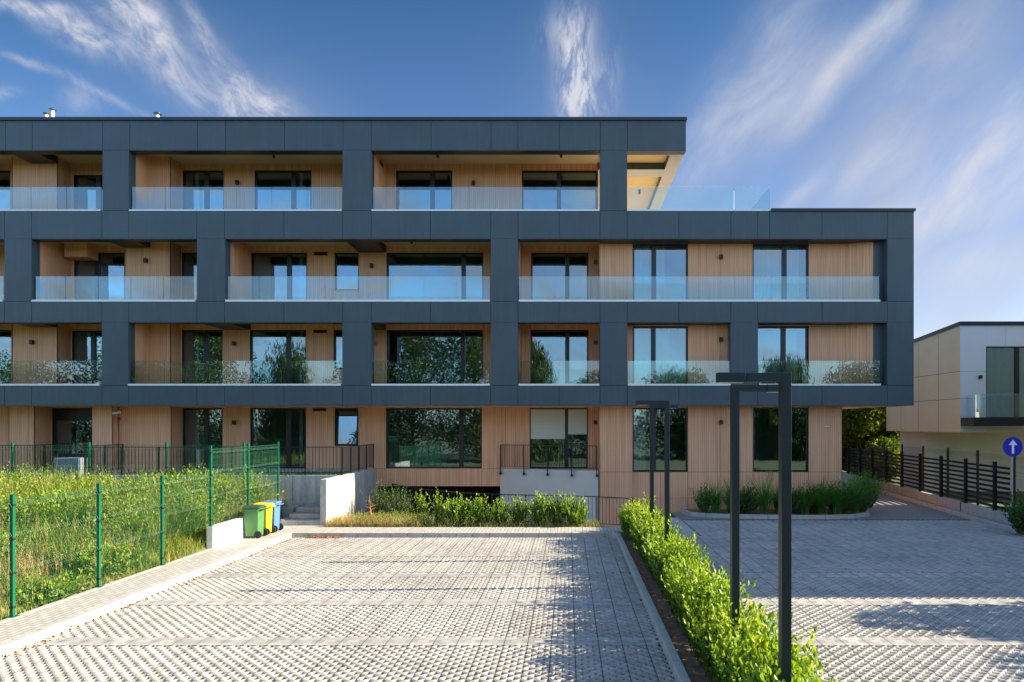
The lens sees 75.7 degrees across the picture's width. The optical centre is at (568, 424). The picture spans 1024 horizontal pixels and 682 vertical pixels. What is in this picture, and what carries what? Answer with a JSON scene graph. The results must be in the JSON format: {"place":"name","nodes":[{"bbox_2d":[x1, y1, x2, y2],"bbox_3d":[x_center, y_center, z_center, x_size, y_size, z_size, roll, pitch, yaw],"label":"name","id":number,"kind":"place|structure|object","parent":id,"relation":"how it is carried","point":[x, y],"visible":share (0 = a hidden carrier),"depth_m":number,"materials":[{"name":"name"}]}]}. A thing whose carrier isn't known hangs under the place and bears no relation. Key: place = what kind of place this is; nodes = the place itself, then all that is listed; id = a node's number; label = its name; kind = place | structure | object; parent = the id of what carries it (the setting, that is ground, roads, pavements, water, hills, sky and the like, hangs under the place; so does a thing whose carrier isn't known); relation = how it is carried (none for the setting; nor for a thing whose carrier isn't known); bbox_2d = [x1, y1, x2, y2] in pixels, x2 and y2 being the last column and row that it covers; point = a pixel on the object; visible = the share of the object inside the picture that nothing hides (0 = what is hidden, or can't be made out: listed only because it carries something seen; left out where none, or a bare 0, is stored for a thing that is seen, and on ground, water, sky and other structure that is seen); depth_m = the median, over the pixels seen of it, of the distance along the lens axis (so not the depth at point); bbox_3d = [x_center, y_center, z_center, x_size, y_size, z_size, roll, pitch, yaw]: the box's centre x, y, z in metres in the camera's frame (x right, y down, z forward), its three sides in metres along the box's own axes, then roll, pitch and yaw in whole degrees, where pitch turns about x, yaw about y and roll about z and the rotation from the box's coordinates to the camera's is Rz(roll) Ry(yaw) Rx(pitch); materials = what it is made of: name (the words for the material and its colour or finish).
{"place":"outdoors","nodes":[
{"label":"outdoors","id":0,"kind":"place"},
{"bbox_2d":[0,492,287,620],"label":"field","id":1,"kind":"structure","parent":0,"point":[281,517],"depth_m":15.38,"materials":[{"name":"plant"}]},
{"bbox_2d":[0,442,244,485],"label":"fence","id":2,"kind":"object","parent":1,"relation":"on","point":[89,469],"visible":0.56,"depth_m":19.50,"materials":[{"name":"green metal"}]},
{"bbox_2d":[0,470,280,592],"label":"seed heads","id":3,"kind":"object","parent":1,"relation":"on","point":[3,548],"visible":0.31,"depth_m":14.81,"materials":[{"name":"green plant"}]},
{"bbox_2d":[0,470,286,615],"bbox_3d":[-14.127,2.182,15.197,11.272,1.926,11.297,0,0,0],"label":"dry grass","id":4,"kind":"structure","parent":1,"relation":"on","point":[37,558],"depth_m":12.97,"materials":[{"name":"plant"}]},
{"bbox_2d":[0,460,288,609],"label":"weeds","id":5,"kind":"object","parent":1,"relation":"on","point":[78,580],"visible":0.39,"depth_m":15.64,"materials":[{"name":"green plant"}]},
{"bbox_2d":[145,469,352,474],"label":"grass","id":6,"kind":"structure","parent":0,"point":[308,472],"depth_m":22.20,"materials":[{"name":"green plant"}]},
{"bbox_2d":[0,525,623,643],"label":"path","id":7,"kind":"structure","parent":0,"point":[11,629],"depth_m":13.35,"materials":[{"name":"concrete pavers"}]},
{"bbox_2d":[241,504,267,537],"bbox_3d":[-8.255,2.555,17.280,0.537,0.848,0.418,0,0,0],"label":"wheelie bin","id":8,"kind":"object","parent":7,"relation":"on","point":[253,519],"visible":1,"depth_m":17.11,"materials":[{"name":"green plastic"}]},
{"bbox_2d":[254,502,275,534],"bbox_3d":[-8.255,2.555,17.760,0.537,0.848,0.418,0,0,0],"label":"wheelie bin","id":9,"kind":"object","parent":7,"relation":"on","point":[269,527],"visible":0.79,"depth_m":17.70,"materials":[{"name":"yellow plastic"}]},
{"bbox_2d":[262,500,283,531],"bbox_3d":[-8.255,2.555,18.240,0.537,0.848,0.418,0,0,0],"label":"wheelie bin","id":10,"kind":"object","parent":7,"relation":"on","point":[276,516],"visible":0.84,"depth_m":18.18,"materials":[{"name":"blue plastic"}]},
{"bbox_2d":[280,504,319,524],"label":"steps","id":11,"kind":"structure","parent":7,"relation":"on","point":[301,514],"depth_m":19.60,"materials":[{"name":"grey concrete"}]},
{"bbox_2d":[0,537,675,681],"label":"parking","id":12,"kind":"structure","parent":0,"point":[173,620],"depth_m":10.24,"materials":[{"name":"grey concrete"}]},
{"bbox_2d":[29,553,659,647],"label":"parking rows","id":13,"kind":"object","parent":12,"relation":"on","point":[370,641],"visible":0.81,"depth_m":11.26,"materials":[{"name":"grey concrete"}]},
{"bbox_2d":[4,536,1023,674],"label":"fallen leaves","id":14,"kind":"object","parent":12,"relation":"on","point":[290,602],"visible":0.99,"depth_m":12.42,"materials":[{"name":"brown plant"}]},
{"bbox_2d":[335,510,601,526],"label":"grass","id":15,"kind":"structure","parent":0,"point":[591,523],"depth_m":19.24,"materials":[{"name":"green plant"}]},
{"bbox_2d":[12,513,997,679],"bbox_3d":[4.200,3.132,13.150,25.600,0.001,20.300,0,0,0],"label":"gravel bed","id":16,"kind":"object","parent":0,"point":[671,516],"visible":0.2,"depth_m":8.44,"materials":[{"name":"grey gravel"}]},
{"bbox_2d":[1,520,1023,681],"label":"paver joints","id":17,"kind":"object","parent":16,"relation":"on","point":[553,613],"visible":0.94,"depth_m":10.72,"materials":[{"name":"black concrete"}]},
{"bbox_2d":[0,0,1023,338],"label":"sky","id":18,"kind":"structure","parent":0,"point":[918,104],"materials":[{"name":"blue"}]},
{"bbox_2d":[326,509,863,681],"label":"soil","id":19,"kind":"structure","parent":0,"point":[695,671],"depth_m":10.88,"materials":[{"name":"brown soil"}]},
{"bbox_2d":[325,511,431,526],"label":"dry grass","id":20,"kind":"structure","parent":19,"relation":"on","point":[336,523],"depth_m":19.23,"materials":[{"name":"plant"}]},
{"bbox_2d":[360,478,401,515],"bbox_3d":[-6.230,2.420,21.681,1.297,1.289,1.386,0,0,-22],"label":"shrub","id":21,"kind":"object","parent":19,"relation":"on","point":[378,505],"visible":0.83,"depth_m":21.55,"materials":[{"name":"green plant"}]},
{"bbox_2d":[378,483,417,518],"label":"shrub","id":22,"kind":"object","parent":19,"relation":"on","point":[396,507],"visible":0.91,"depth_m":21.10,"materials":[{"name":"green plant"}]},
{"bbox_2d":[409,488,430,516],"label":"shrub","id":23,"kind":"object","parent":19,"relation":"on","point":[422,508],"visible":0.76,"depth_m":20.11,"materials":[{"name":"green plant"}]},
{"bbox_2d":[427,489,449,522],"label":"shrub","id":24,"kind":"object","parent":19,"relation":"on","point":[437,508],"visible":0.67,"depth_m":19.84,"materials":[{"name":"green plant"}]},
{"bbox_2d":[443,490,472,524],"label":"shrub","id":25,"kind":"object","parent":19,"relation":"on","point":[454,508],"visible":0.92,"depth_m":19.33,"materials":[{"name":"green plant"}]},
{"bbox_2d":[462,493,491,523],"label":"shrub","id":26,"kind":"object","parent":19,"relation":"on","point":[480,508],"visible":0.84,"depth_m":19.45,"materials":[{"name":"green plant"}]},
{"bbox_2d":[486,497,510,526],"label":"shrub","id":27,"kind":"object","parent":19,"relation":"on","point":[501,509],"visible":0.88,"depth_m":19.29,"materials":[{"name":"green plant"}]},
{"bbox_2d":[392,483,632,524],"bbox_3d":[-2.605,2.631,21.266,9.722,0.898,1.278,0,0,30],"label":"railing","id":28,"kind":"object","parent":19,"relation":"on","point":[395,486],"visible":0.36,"depth_m":20.56,"materials":[{"name":"black metal"}]},
{"bbox_2d":[507,494,530,525],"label":"shrub","id":29,"kind":"object","parent":19,"relation":"on","point":[517,511],"visible":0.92,"depth_m":19.44,"materials":[{"name":"green plant"}]},
{"bbox_2d":[521,488,554,526],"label":"shrub","id":30,"kind":"object","parent":19,"relation":"on","point":[538,509],"visible":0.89,"depth_m":19.28,"materials":[{"name":"green plant"}]},
{"bbox_2d":[539,488,572,526],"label":"shrub","id":31,"kind":"object","parent":19,"relation":"on","point":[556,511],"visible":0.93,"depth_m":19.29,"materials":[{"name":"green plant"}]},
{"bbox_2d":[562,493,588,526],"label":"shrub","id":32,"kind":"object","parent":19,"relation":"on","point":[575,512],"visible":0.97,"depth_m":19.20,"materials":[{"name":"green plant"}]},
{"bbox_2d":[636,400,669,544],"bbox_3d":[1.633,1.300,12.480,0.695,3.501,0.200,0,0,0],"label":"street lamp","id":33,"kind":"object","parent":19,"relation":"on","point":[666,403],"visible":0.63,"depth_m":12.43,"materials":[{"name":"metal"}]},
{"bbox_2d":[650,404,677,518],"bbox_3d":[2.158,1.300,14.990,0.695,3.501,0.200,0,0,0],"label":"street lamp","id":34,"kind":"object","parent":19,"relation":"on","point":[652,407],"visible":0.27,"depth_m":14.94,"materials":[{"name":"metal"}]},
{"bbox_2d":[689,482,712,512],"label":"shrub","id":35,"kind":"object","parent":19,"relation":"on","point":[703,505],"visible":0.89,"depth_m":22.11,"materials":[{"name":"green plant"}]},
{"bbox_2d":[693,479,725,512],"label":"grass clump","id":36,"kind":"object","parent":19,"relation":"on","point":[715,503],"visible":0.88,"depth_m":21.92,"materials":[{"name":"green plant"}]},
{"bbox_2d":[616,492,838,681],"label":"hedge","id":37,"kind":"object","parent":19,"relation":"on","point":[697,596],"visible":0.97,"depth_m":8.16,"materials":[{"name":"green plant"}]},
{"bbox_2d":[694,472,760,513],"bbox_3d":[5.427,2.293,21.919,2.762,1.414,2.922,0,0,0],"label":"grass clump","id":38,"kind":"object","parent":19,"relation":"on","point":[727,497],"visible":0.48,"depth_m":21.85,"materials":[{"name":"green plant"}]},
{"bbox_2d":[724,482,759,513],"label":"shrub","id":39,"kind":"object","parent":19,"relation":"on","point":[748,505],"visible":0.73,"depth_m":21.88,"materials":[{"name":"green plant"}]},
{"bbox_2d":[716,372,791,681],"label":"street lamp","id":40,"kind":"object","parent":19,"relation":"on","point":[783,380],"visible":1,"depth_m":5.70,"materials":[{"name":"metal"}]},
{"bbox_2d":[730,384,777,642],"bbox_3d":[2.147,1.300,7.480,0.695,3.501,0.200,0,0,0],"label":"street lamp","id":41,"kind":"object","parent":19,"relation":"on","point":[735,390],"visible":0.78,"depth_m":7.43,"materials":[{"name":"metal"}]},
{"bbox_2d":[742,467,792,514],"bbox_3d":[6.483,2.222,21.614,2.744,1.557,3.241,0,0,36],"label":"grass clump","id":42,"kind":"object","parent":19,"relation":"on","point":[764,497],"visible":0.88,"depth_m":21.67,"materials":[{"name":"green plant"}]},
{"bbox_2d":[770,488,811,513],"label":"shrub","id":43,"kind":"object","parent":19,"relation":"on","point":[796,506],"visible":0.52,"depth_m":21.75,"materials":[{"name":"green plant"}]},
{"bbox_2d":[792,482,829,514],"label":"grass clump","id":44,"kind":"object","parent":19,"relation":"on","point":[804,511],"visible":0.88,"depth_m":21.71,"materials":[{"name":"green plant"}]},
{"bbox_2d":[793,482,838,513],"bbox_3d":[8.275,2.449,22.087,1.513,1.112,1.599,0,0,0],"label":"shrub","id":45,"kind":"object","parent":19,"relation":"on","point":[813,509],"visible":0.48,"depth_m":21.92,"materials":[{"name":"green plant"}]},
{"bbox_2d":[793,475,853,514],"bbox_3d":[8.201,2.265,21.739,3.066,1.469,3.289,0,0,0],"label":"grass clump","id":46,"kind":"object","parent":19,"relation":"on","point":[822,510],"visible":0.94,"depth_m":21.64,"materials":[{"name":"green plant"}]},
{"bbox_2d":[820,480,864,514],"bbox_3d":[8.915,2.350,21.843,2.557,1.300,2.369,0,0,0],"label":"grass clump","id":47,"kind":"object","parent":19,"relation":"on","point":[838,507],"visible":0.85,"depth_m":21.65,"materials":[{"name":"green plant"}]},
{"bbox_2d":[823,481,863,513],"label":"shrub","id":48,"kind":"object","parent":19,"relation":"on","point":[847,508],"visible":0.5,"depth_m":21.87,"materials":[{"name":"green plant"}]},
{"bbox_2d":[824,469,895,513],"bbox_3d":[9.515,2.205,21.623,3.249,1.590,2.943,0,0,-40],"label":"grass clump","id":49,"kind":"object","parent":19,"relation":"on","point":[854,509],"visible":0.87,"depth_m":21.79,"materials":[{"name":"green plant"}]},
{"bbox_2d":[837,469,886,511],"bbox_3d":[10.077,2.267,22.657,1.658,1.474,1.346,0,0,0],"label":"shrub","id":50,"kind":"object","parent":19,"relation":"on","point":[866,505],"visible":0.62,"depth_m":22.43,"materials":[{"name":"green plant"}]},
{"bbox_2d":[855,465,884,507],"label":"shrub","id":51,"kind":"object","parent":19,"relation":"on","point":[874,478],"visible":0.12,"depth_m":23.38,"materials":[{"name":"green plant"}]},
{"bbox_2d":[663,518,698,536],"bbox_3d":[2.965,3.244,19.925,1.330,0.312,3.550,0,0,0],"label":"concrete apron","id":52,"kind":"object","parent":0,"point":[686,530],"visible":0.24,"depth_m":19.40,"materials":[{"name":"grey concrete"}]},
{"bbox_2d":[671,481,968,519],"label":"driveway lane","id":53,"kind":"structure","parent":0,"point":[886,507],"depth_m":22.78,"materials":[{"name":"brick"}]},
{"bbox_2d":[678,520,1023,681],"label":"driveway","id":54,"kind":"structure","parent":0,"point":[902,588],"depth_m":12.36,"materials":[{"name":"grey concrete"}]},
{"bbox_2d":[697,553,1023,647],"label":"driveway rows","id":55,"kind":"object","parent":54,"relation":"on","point":[904,641],"visible":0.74,"depth_m":11.46,"materials":[{"name":"grey concrete"}]},
{"bbox_2d":[843,471,1023,510],"bbox_3d":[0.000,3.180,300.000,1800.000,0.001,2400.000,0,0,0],"label":"ground","id":56,"kind":"structure","parent":0,"point":[987,492],"depth_m":28.82,"materials":[{"name":"grey concrete"}]},
{"bbox_2d":[54,457,83,484],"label":"concrete block","id":57,"kind":"structure","parent":56,"relation":"on","point":[58,461],"depth_m":20.90,"materials":[{"name":"grey concrete"}]},
{"bbox_2d":[0,454,290,606],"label":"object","id":58,"kind":"object","parent":56,"relation":"on","point":[75,541],"visible":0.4,"depth_m":15.43,"materials":[{"name":"green plant"}]},
{"bbox_2d":[0,468,368,504],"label":"terrace","id":59,"kind":"structure","parent":56,"relation":"on","point":[304,489],"depth_m":20.80,"materials":[{"name":"concrete"}]},
{"bbox_2d":[0,443,70,470],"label":"railing","id":60,"kind":"object","parent":59,"relation":"on","point":[44,452],"visible":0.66,"depth_m":22.12,"materials":[{"name":"black metal"}]},
{"bbox_2d":[84,444,123,472],"bbox_3d":[-15.502,1.159,21.925,0.040,0.942,1.991,0,0,-4],"label":"railing","id":61,"kind":"object","parent":59,"relation":"on","point":[112,456],"visible":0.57,"depth_m":22.33,"materials":[{"name":"black metal"}]},
{"bbox_2d":[84,447,341,474],"bbox_3d":[-11.319,1.174,20.900,8.234,0.912,0.040,0,0,0],"label":"railing","id":62,"kind":"object","parent":59,"relation":"on","point":[158,458],"visible":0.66,"depth_m":20.89,"materials":[{"name":"black metal"}]},
{"bbox_2d":[207,516,279,548],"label":"wall","id":63,"kind":"structure","parent":56,"relation":"on","point":[224,533],"depth_m":16.25,"materials":[{"name":"grey concrete"}]},
{"bbox_2d":[320,468,375,526],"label":"concrete wall","id":64,"kind":"structure","parent":56,"relation":"on","point":[341,494],"depth_m":21.04,"materials":[{"name":"grey concrete"}]},
{"bbox_2d":[342,444,373,474],"bbox_3d":[-7.200,1.176,22.540,0.040,0.898,3.355,0,0,0],"label":"railing","id":65,"kind":"object","parent":64,"relation":"on","point":[364,456],"visible":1,"depth_m":23.04,"materials":[{"name":"black metal"}]},
{"bbox_2d":[0,117,915,526],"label":"apartment building","id":66,"kind":"structure","parent":56,"relation":"on","point":[474,293],"depth_m":23.10,"materials":[{"name":"black"}]},
{"bbox_2d":[54,409,91,467],"bbox_3d":[-18.073,0.541,24.390,2.088,2.218,0.100,0,0,0],"label":"entrance door","id":67,"kind":"structure","parent":66,"relation":"in","point":[59,414],"depth_m":24.34,"materials":[{"name":"black"}]},
{"bbox_2d":[73,331,101,383],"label":"window","id":68,"kind":"structure","parent":66,"relation":"in","point":[93,333],"depth_m":24.35,"materials":[{"name":"black"}]},
{"bbox_2d":[75,175,102,209],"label":"window","id":69,"kind":"structure","parent":66,"relation":"in","point":[98,177],"depth_m":24.35,"materials":[{"name":"black"}]},
{"bbox_2d":[75,253,123,299],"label":"window","id":70,"kind":"structure","parent":66,"relation":"in","point":[97,263],"depth_m":24.35,"materials":[{"name":"black metal"}]},
{"bbox_2d":[183,330,222,383],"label":"window","id":71,"kind":"structure","parent":66,"relation":"in","point":[206,332],"depth_m":24.35,"materials":[{"name":"black metal"}]},
{"bbox_2d":[183,408,222,467],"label":"window","id":72,"kind":"structure","parent":66,"relation":"in","point":[206,410],"depth_m":24.35,"materials":[{"name":"black"}]},
{"bbox_2d":[184,171,223,208],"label":"window","id":73,"kind":"structure","parent":66,"relation":"in","point":[206,173],"depth_m":24.35,"materials":[{"name":"black metal"}]},
{"bbox_2d":[251,330,305,383],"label":"window","id":74,"kind":"structure","parent":66,"relation":"in","point":[288,332],"depth_m":24.35,"materials":[{"name":"black"}]},
{"bbox_2d":[251,408,305,467],"bbox_3d":[-10.756,0.526,24.385,2.052,2.248,0.090,0,0,0],"label":"window","id":75,"kind":"structure","parent":66,"relation":"in","point":[288,410],"depth_m":24.35,"materials":[{"name":"black"}]},
{"bbox_2d":[252,253,306,299],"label":"window","id":76,"kind":"structure","parent":66,"relation":"in","point":[289,255],"depth_m":24.35,"materials":[{"name":"black metal"}]},
{"bbox_2d":[255,171,310,208],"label":"window","id":77,"kind":"structure","parent":66,"relation":"in","point":[293,173],"depth_m":24.35,"materials":[{"name":"black metal"}]},
{"bbox_2d":[335,408,357,445],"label":"window","id":78,"kind":"structure","parent":66,"relation":"in","point":[337,410],"depth_m":24.35,"materials":[{"name":"black"}]},
{"bbox_2d":[335,253,358,290],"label":"window","id":79,"kind":"structure","parent":66,"relation":"in","point":[336,254],"depth_m":24.35,"materials":[{"name":"black"}]},
{"bbox_2d":[396,171,451,208],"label":"window","id":80,"kind":"structure","parent":66,"relation":"in","point":[432,173],"depth_m":24.35,"materials":[{"name":"black"}]},
{"bbox_2d":[386,408,481,467],"bbox_3d":[-4.983,0.517,24.385,3.550,2.231,0.090,0,0,0],"label":"window","id":81,"kind":"structure","parent":66,"relation":"in","point":[461,410],"depth_m":24.35,"materials":[{"name":"black"}]},
{"bbox_2d":[387,253,482,299],"bbox_3d":[-4.940,-5.298,24.385,3.577,2.123,0.090,0,0,0],"label":"window","id":82,"kind":"structure","parent":66,"relation":"in","point":[463,255],"depth_m":24.35,"materials":[{"name":"black metal"}]},
{"bbox_2d":[387,330,482,383],"bbox_3d":[-4.949,-2.423,24.385,3.558,2.140,0.090,0,0,0],"label":"window","id":83,"kind":"structure","parent":66,"relation":"in","point":[462,331],"depth_m":24.35,"materials":[{"name":"black"}]},
{"bbox_2d":[447,454,458,465],"bbox_3d":[-4.480,1.405,25.750,0.480,0.470,0.500,0,0,0],"label":"monitor","id":84,"kind":"object","parent":66,"relation":"on","point":[453,460],"visible":0.79,"depth_m":25.50,"materials":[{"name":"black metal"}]},
{"bbox_2d":[499,444,597,476],"bbox_3d":[-0.747,1.300,23.605,3.807,1.103,0.113,0,0,19],"label":"railing","id":85,"kind":"object","parent":66,"relation":"attached to","point":[547,473],"visible":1,"depth_m":23.55,"materials":[{"name":"black metal"}]},
{"bbox_2d":[530,408,587,468],"bbox_3d":[-0.355,0.526,24.373,2.138,2.248,0.115,0,0,0],"label":"window","id":86,"kind":"structure","parent":66,"relation":"in","point":[545,423],"depth_m":24.33,"materials":[{"name":"black"}]},
{"bbox_2d":[522,171,596,208],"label":"window","id":87,"kind":"structure","parent":66,"relation":"in","point":[558,172],"depth_m":24.35,"materials":[{"name":"black"}]},
{"bbox_2d":[531,253,587,299],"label":"window","id":88,"kind":"structure","parent":66,"relation":"in","point":[566,254],"depth_m":24.35,"materials":[{"name":"black"}]},
{"bbox_2d":[531,330,587,383],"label":"window","id":89,"kind":"structure","parent":66,"relation":"in","point":[566,331],"depth_m":24.35,"materials":[{"name":"black"}]},
{"bbox_2d":[633,408,686,471],"bbox_3d":[3.235,0.500,23.253,1.940,2.356,0.226,0,0,0],"label":"window","id":90,"kind":"structure","parent":66,"relation":"in","point":[638,413],"depth_m":23.30,"materials":[{"name":"black"}]},
{"bbox_2d":[633,244,687,299],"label":"window","id":91,"kind":"structure","parent":66,"relation":"in","point":[641,252],"depth_m":23.30,"materials":[{"name":"black"}]},
{"bbox_2d":[633,327,687,383],"bbox_3d":[3.247,-2.450,23.253,1.927,2.193,0.226,0,0,0],"label":"window","id":92,"kind":"structure","parent":66,"relation":"in","point":[658,352],"depth_m":23.32,"materials":[{"name":"black"}]},
{"bbox_2d":[753,244,807,299],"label":"window","id":93,"kind":"structure","parent":66,"relation":"in","point":[775,266],"depth_m":23.32,"materials":[{"name":"black"}]},
{"bbox_2d":[753,408,807,471],"bbox_3d":[7.486,0.546,23.185,1.949,2.265,0.090,0,0,0],"label":"window","id":94,"kind":"structure","parent":66,"relation":"in","point":[806,470],"depth_m":23.15,"materials":[{"name":"black metal"}]},
{"bbox_2d":[758,327,806,383],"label":"window","id":95,"kind":"structure","parent":66,"relation":"in","point":[777,346],"depth_m":23.31,"materials":[{"name":"black"}]},
{"bbox_2d":[0,479,1023,681],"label":"kerb","id":96,"kind":"structure","parent":56,"relation":"on","point":[678,670],"depth_m":13.75,"materials":[{"name":"grey concrete"}]},
{"bbox_2d":[0,442,280,617],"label":"fence","id":97,"kind":"object","parent":96,"relation":"on","point":[235,483],"visible":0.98,"depth_m":12.55,"materials":[{"name":"green metal"}]},
{"bbox_2d":[1001,489,1023,534],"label":"shrub","id":98,"kind":"object","parent":96,"relation":"on","point":[1016,518],"visible":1,"depth_m":18.17,"materials":[{"name":"green plant"}]},
{"bbox_2d":[842,407,899,480],"bbox_3d":[17.526,-0.816,37.026,7.622,9.061,5.907,0,0,0],"label":"tree","id":99,"kind":"object","parent":56,"relation":"on","point":[861,427],"visible":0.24,"depth_m":35.36,"materials":[{"name":"green plant"}]},
{"bbox_2d":[842,471,1014,527],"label":"boundary wall","id":100,"kind":"structure","parent":56,"relation":"on","point":[987,513],"depth_m":23.71,"materials":[{"name":"concrete"}]},
{"bbox_2d":[842,446,1009,510],"bbox_3d":[14.512,1.935,29.648,0.126,1.530,19.942,0,0,7],"label":"slat fence","id":101,"kind":"object","parent":100,"relation":"on","point":[966,472],"visible":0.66,"depth_m":24.63,"materials":[{"name":"black metal"}]},
{"bbox_2d":[868,441,1023,512],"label":"fence","id":102,"kind":"object","parent":100,"relation":"on","point":[977,461],"visible":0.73,"depth_m":24.07,"materials":[{"name":"black metal"}]},
{"bbox_2d":[1003,437,1022,526],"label":"road sign","id":103,"kind":"object","parent":56,"relation":"on","point":[1012,447],"visible":0.98,"depth_m":18.97,"materials":[{"name":"blue metal"}]},
{"bbox_2d":[886,321,1023,490],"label":"neighbour house","id":104,"kind":"structure","parent":0,"point":[968,387],"depth_m":28.37,"materials":[{"name":"beige"}]},
{"bbox_2d":[985,346,1023,416],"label":"window","id":105,"kind":"structure","parent":104,"relation":"in","point":[1004,364],"depth_m":27.79,"materials":[{"name":"black glass"}]},
{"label":"ramp","id":106,"kind":"structure","parent":0,"visible":0},
{"bbox_2d":[376,486,499,520],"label":"garage wall","id":107,"kind":"structure","parent":106,"relation":"on","point":[484,489],"depth_m":26.00,"materials":[{"name":"black"}]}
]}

